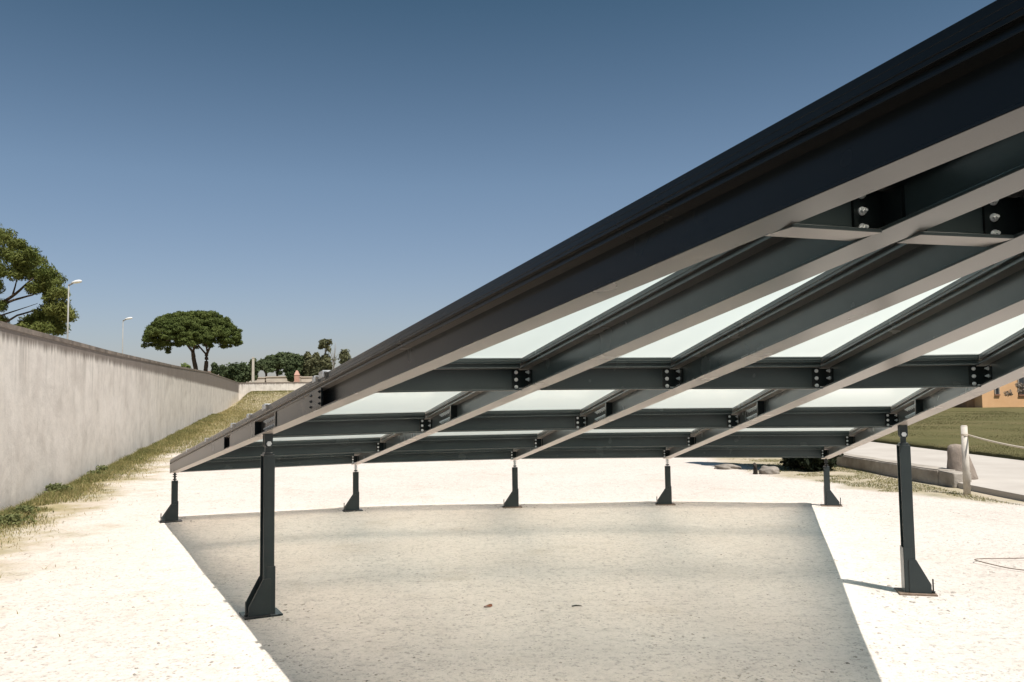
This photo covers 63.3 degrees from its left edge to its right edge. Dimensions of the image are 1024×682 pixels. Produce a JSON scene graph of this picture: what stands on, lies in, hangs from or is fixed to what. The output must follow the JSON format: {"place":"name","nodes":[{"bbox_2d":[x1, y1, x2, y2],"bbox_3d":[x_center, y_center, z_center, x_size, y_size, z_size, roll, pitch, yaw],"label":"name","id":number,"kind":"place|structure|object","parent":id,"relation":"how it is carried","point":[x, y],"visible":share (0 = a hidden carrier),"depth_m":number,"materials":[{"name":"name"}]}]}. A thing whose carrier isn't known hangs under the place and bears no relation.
{"place":"outdoors","nodes":[
{"label":"outdoors","id":0,"kind":"place"},
{"bbox_2d":[0,0,995,376],"label":"sky","id":1,"kind":"structure","parent":0,"point":[298,173],"materials":[{"name":"blue"}]},
{"bbox_2d":[0,392,1023,681],"bbox_3d":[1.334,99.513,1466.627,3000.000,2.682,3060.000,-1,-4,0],"label":"ground","id":2,"kind":"structure","parent":0,"point":[196,562],"depth_m":7.33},
{"bbox_2d":[0,513,37,528],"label":"weed plant","id":3,"kind":"object","parent":2,"relation":"on","point":[7,518],"visible":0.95,"depth_m":10.95,"materials":[{"name":"green plant"}]},
{"bbox_2d":[2,505,53,515],"bbox_3d":[-7.036,2.443,11.952,0.662,0.189,0.486,-1,-4,0],"label":"weed plant","id":4,"kind":"object","parent":2,"relation":"on","point":[25,508],"visible":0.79,"depth_m":11.93,"materials":[{"name":"green plant"}]},
{"bbox_2d":[0,226,79,335],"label":"umbrella pine","id":5,"kind":"object","parent":2,"relation":"on","point":[22,257],"visible":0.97,"depth_m":38.59,"materials":[{"name":"green plant"}]},
{"bbox_2d":[42,483,72,492],"bbox_3d":[-8.050,2.599,14.626,0.627,0.240,0.676,-1,-4,0],"label":"weed plant","id":6,"kind":"object","parent":2,"relation":"on","point":[54,486],"visible":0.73,"depth_m":14.54,"materials":[{"name":"green plant"}]},
{"bbox_2d":[67,280,81,338],"bbox_3d":[-18.534,0.704,35.049,0.577,6.623,0.276,-1,-4,0],"label":"street lamp","id":7,"kind":"object","parent":2,"relation":"on","point":[76,281],"visible":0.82,"depth_m":35.16,"materials":[{"name":"metal"}]},
{"bbox_2d":[87,469,104,473],"bbox_3d":[-8.944,2.839,17.942,0.434,0.154,0.445,0,-4,-12],"label":"weed plant","id":8,"kind":"object","parent":2,"relation":"on","point":[98,472],"visible":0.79,"depth_m":17.87,"materials":[{"name":"green plant"}]},
{"bbox_2d":[1,439,194,636],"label":"stray tufts","id":9,"kind":"object","parent":2,"relation":"on","point":[84,513],"visible":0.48,"depth_m":11.74,"materials":[{"name":"green plant"}]},
{"bbox_2d":[96,465,113,470],"bbox_3d":[-9.227,2.880,18.776,0.386,0.188,0.452,2,-5,-35],"label":"weed plant","id":10,"kind":"object","parent":2,"relation":"on","point":[104,467],"visible":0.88,"depth_m":18.69,"materials":[{"name":"green plant"}]},
{"bbox_2d":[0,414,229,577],"bbox_3d":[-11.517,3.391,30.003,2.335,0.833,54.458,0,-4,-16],"label":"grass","id":11,"kind":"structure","parent":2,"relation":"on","point":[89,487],"depth_m":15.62,"materials":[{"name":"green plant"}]},
{"bbox_2d":[0,413,235,547],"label":"wall grass","id":12,"kind":"structure","parent":2,"relation":"on","point":[114,466],"depth_m":16.92,"materials":[{"name":"green plant"}]},
{"bbox_2d":[0,321,238,510],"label":"concrete wall","id":13,"kind":"structure","parent":2,"relation":"on","point":[70,410],"depth_m":16.92,"materials":[{"name":"grey concrete"}]},
{"bbox_2d":[122,317,132,352],"bbox_3d":[-24.157,1.863,52.015,0.618,6.752,0.276,-1,-4,0],"label":"street lamp","id":14,"kind":"object","parent":2,"relation":"on","point":[128,318],"visible":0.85,"depth_m":52.14,"materials":[{"name":"metal"}]},
{"bbox_2d":[141,310,216,369],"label":"umbrella pine","id":15,"kind":"object","parent":2,"relation":"on","point":[159,330],"visible":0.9,"depth_m":84.64,"materials":[{"name":"green plant"}]},
{"bbox_2d":[181,363,190,367],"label":"shrub","id":16,"kind":"object","parent":2,"relation":"on","point":[185,365],"visible":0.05,"depth_m":81.82,"materials":[{"name":"green plant"}]},
{"bbox_2d":[170,310,243,371],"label":"umbrella pine","id":17,"kind":"object","parent":2,"relation":"on","point":[226,331],"visible":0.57,"depth_m":86.86,"materials":[{"name":"green plant"}]},
{"bbox_2d":[210,362,218,374],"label":"conifer","id":18,"kind":"object","parent":2,"relation":"on","point":[214,367],"visible":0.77,"depth_m":111.75,"materials":[{"name":"green plant"}]},
{"bbox_2d":[143,390,293,452],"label":"meadow grass","id":19,"kind":"structure","parent":2,"relation":"on","point":[243,399],"depth_m":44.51,"materials":[{"name":"green plant"}]},
{"bbox_2d":[218,364,225,376],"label":"conifer","id":20,"kind":"object","parent":2,"relation":"on","point":[221,370],"visible":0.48,"depth_m":111.70,"materials":[{"name":"green plant"}]},
{"bbox_2d":[221,362,251,382],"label":"round tree","id":21,"kind":"object","parent":2,"relation":"on","point":[241,372],"visible":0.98,"depth_m":105.04,"materials":[{"name":"green plant"}]},
{"bbox_2d":[252,357,254,381],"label":"utility pole","id":22,"kind":"object","parent":2,"relation":"on","point":[253,369],"visible":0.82,"depth_m":103.90,"materials":[{"name":"concrete"}]},
{"bbox_2d":[248,358,259,381],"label":"cypress","id":23,"kind":"object","parent":2,"relation":"on","point":[256,369],"visible":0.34,"depth_m":121.77,"materials":[{"name":"green plant"}]},
{"bbox_2d":[249,377,265,381],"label":"outbuilding","id":24,"kind":"structure","parent":2,"relation":"on","point":[261,379],"depth_m":127.92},
{"bbox_2d":[257,359,275,376],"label":"round tree","id":25,"kind":"object","parent":2,"relation":"on","point":[266,366],"visible":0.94,"depth_m":131.29,"materials":[{"name":"green plant"}]},
{"bbox_2d":[239,382,308,399],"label":"concrete wall","id":26,"kind":"structure","parent":2,"relation":"on","point":[245,388],"depth_m":100.41,"materials":[{"name":"grey concrete"}]},
{"bbox_2d":[264,351,298,375],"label":"umbrella pine","id":27,"kind":"object","parent":2,"relation":"on","point":[280,358],"visible":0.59,"depth_m":134.66,"materials":[{"name":"green plant"}]},
{"bbox_2d":[266,376,301,381],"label":"outbuilding","id":28,"kind":"structure","parent":2,"relation":"on","point":[276,378],"depth_m":127.92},
{"bbox_2d":[283,357,300,381],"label":"round tree","id":29,"kind":"object","parent":2,"relation":"on","point":[291,367],"visible":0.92,"depth_m":125.46,"materials":[{"name":"green plant"}]},
{"bbox_2d":[294,370,299,381],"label":"shrine pillar","id":30,"kind":"structure","parent":2,"relation":"on","point":[296,376],"depth_m":115.66,"materials":[{"name":"pink stone"}]},
{"bbox_2d":[297,355,304,375],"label":"round tree","id":31,"kind":"object","parent":2,"relation":"on","point":[300,359],"visible":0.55,"depth_m":129.53,"materials":[{"name":"green plant"}]},
{"bbox_2d":[302,351,311,375],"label":"poplar","id":32,"kind":"object","parent":2,"relation":"on","point":[307,358],"visible":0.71,"depth_m":127.62,"materials":[{"name":"green plant"}]},
{"bbox_2d":[301,376,315,381],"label":"outbuilding","id":33,"kind":"structure","parent":2,"relation":"on","point":[306,378],"depth_m":116.92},
{"bbox_2d":[308,352,319,375],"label":"poplar","id":34,"kind":"object","parent":2,"relation":"on","point":[313,365],"visible":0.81,"depth_m":123.42,"materials":[{"name":"green plant"}]},
{"bbox_2d":[317,338,332,353],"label":"umbrella pine","id":35,"kind":"object","parent":2,"relation":"on","point":[323,344],"visible":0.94,"depth_m":119.77,"materials":[{"name":"green plant"}]},
{"bbox_2d":[318,353,332,371],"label":"poplar","id":36,"kind":"object","parent":2,"relation":"on","point":[325,363],"visible":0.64,"depth_m":119.52,"materials":[{"name":"green plant"}]},
{"bbox_2d":[327,348,338,368],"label":"bare tree","id":37,"kind":"object","parent":2,"relation":"on","point":[333,359],"visible":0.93,"depth_m":118.06,"materials":[{"name":"grey plant"}]},
{"bbox_2d":[337,349,351,363],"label":"round tree","id":38,"kind":"object","parent":2,"relation":"on","point":[344,356],"visible":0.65,"depth_m":109.82,"materials":[{"name":"green plant"}]},
{"bbox_2d":[0,465,1023,681],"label":"pebbles","id":39,"kind":"object","parent":2,"relation":"on","point":[756,679],"visible":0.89,"depth_m":6.33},
{"bbox_2d":[158,0,1023,619],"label":"glass canopy","id":40,"kind":"object","parent":2,"relation":"on","point":[834,272],"visible":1,"depth_m":3.30,"materials":[{"name":"metal"}]},
{"bbox_2d":[714,464,741,468],"bbox_3d":[4.661,2.732,17.948,0.577,0.160,0.378,0,-4,-6],"label":"rock","id":41,"kind":"object","parent":2,"relation":"on","point":[727,466],"visible":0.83,"depth_m":17.82,"materials":[{"name":"beige stone"}]},
{"bbox_2d":[753,462,757,473],"bbox_3d":[4.865,2.558,16.611,0.105,0.254,0.110,-1,-4,0],"label":"stump","id":42,"kind":"object","parent":2,"relation":"on","point":[755,470],"visible":0.9,"depth_m":16.59,"materials":[{"name":"grey wood"}]},
{"bbox_2d":[759,465,779,474],"bbox_3d":[5.158,2.620,16.660,0.417,0.240,0.331,0,-4,-17],"label":"rock","id":43,"kind":"object","parent":2,"relation":"on","point":[769,470],"visible":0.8,"depth_m":16.56,"materials":[{"name":"beige stone"}]},
{"bbox_2d":[779,453,843,471],"bbox_3d":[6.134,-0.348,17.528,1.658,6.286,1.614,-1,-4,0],"label":"bush","id":44,"kind":"object","parent":2,"relation":"on","point":[810,464],"visible":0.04,"depth_m":17.01,"materials":[{"name":"green plant"}]},
{"bbox_2d":[724,458,1019,504],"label":"kerb weeds","id":45,"kind":"object","parent":2,"relation":"on","point":[838,468],"visible":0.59,"depth_m":14.89,"materials":[{"name":"green plant"}]},
{"bbox_2d":[836,453,971,487],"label":"kerb block","id":46,"kind":"structure","parent":2,"relation":"on","point":[940,476],"depth_m":15.57,"materials":[{"name":"concrete"}]},
{"bbox_2d":[961,425,970,494],"bbox_3d":[7.049,1.897,12.897,0.110,1.168,0.106,0,-4,-6],"label":"rope post","id":47,"kind":"object","parent":2,"relation":"on","point":[965,463],"visible":0.87,"depth_m":12.87,"materials":[{"name":"white wood"}]},
{"bbox_2d":[968,434,1023,448],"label":"rope","id":48,"kind":"object","parent":47,"relation":"attached to","point":[996,442],"visible":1,"depth_m":12.31,"materials":[{"name":"white fabric"}]},
{"bbox_2d":[974,557,1023,570],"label":"wire","id":49,"kind":"object","parent":2,"relation":"on","point":[998,565],"visible":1,"depth_m":7.78,"materials":[{"name":"grey metal"}]},
{"bbox_2d":[1003,382,1023,396],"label":"shrub","id":50,"kind":"object","parent":2,"relation":"on","point":[1021,390],"visible":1,"depth_m":69.67,"materials":[{"name":"green plant"}]},
{"bbox_2d":[844,442,1023,500],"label":"path","id":51,"kind":"structure","parent":0,"point":[1001,477],"depth_m":16.85,"materials":[{"name":"beige concrete"}]},
{"bbox_2d":[947,444,977,479],"bbox_3d":[7.787,2.085,14.385,0.519,0.604,0.451,-1,-4,0],"label":"stone bollard","id":52,"kind":"object","parent":51,"relation":"on","point":[954,456],"visible":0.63,"depth_m":14.27,"materials":[{"name":"beige stone"}]},
{"bbox_2d":[871,407,1023,460],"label":"lawn","id":53,"kind":"structure","parent":0,"point":[935,439],"depth_m":28.32,"materials":[{"name":"green plant"}]},
{"bbox_2d":[954,377,1023,407],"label":"ochre house","id":54,"kind":"structure","parent":53,"relation":"on","point":[995,398],"depth_m":71.30,"materials":[{"name":"paint"}]},
{"bbox_2d":[994,387,999,395],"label":"window","id":55,"kind":"structure","parent":54,"relation":"in","point":[997,391],"depth_m":71.29,"materials":[{"name":"glass"}]},
{"bbox_2d":[1018,377,1023,395],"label":"window","id":56,"kind":"structure","parent":54,"relation":"in","point":[1021,380],"depth_m":71.36,"materials":[{"name":"glass"}]},
{"bbox_2d":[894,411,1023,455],"bbox_3d":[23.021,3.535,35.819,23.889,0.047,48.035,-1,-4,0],"label":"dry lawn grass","id":57,"kind":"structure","parent":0,"point":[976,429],"depth_m":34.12,"materials":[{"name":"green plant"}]}
]}

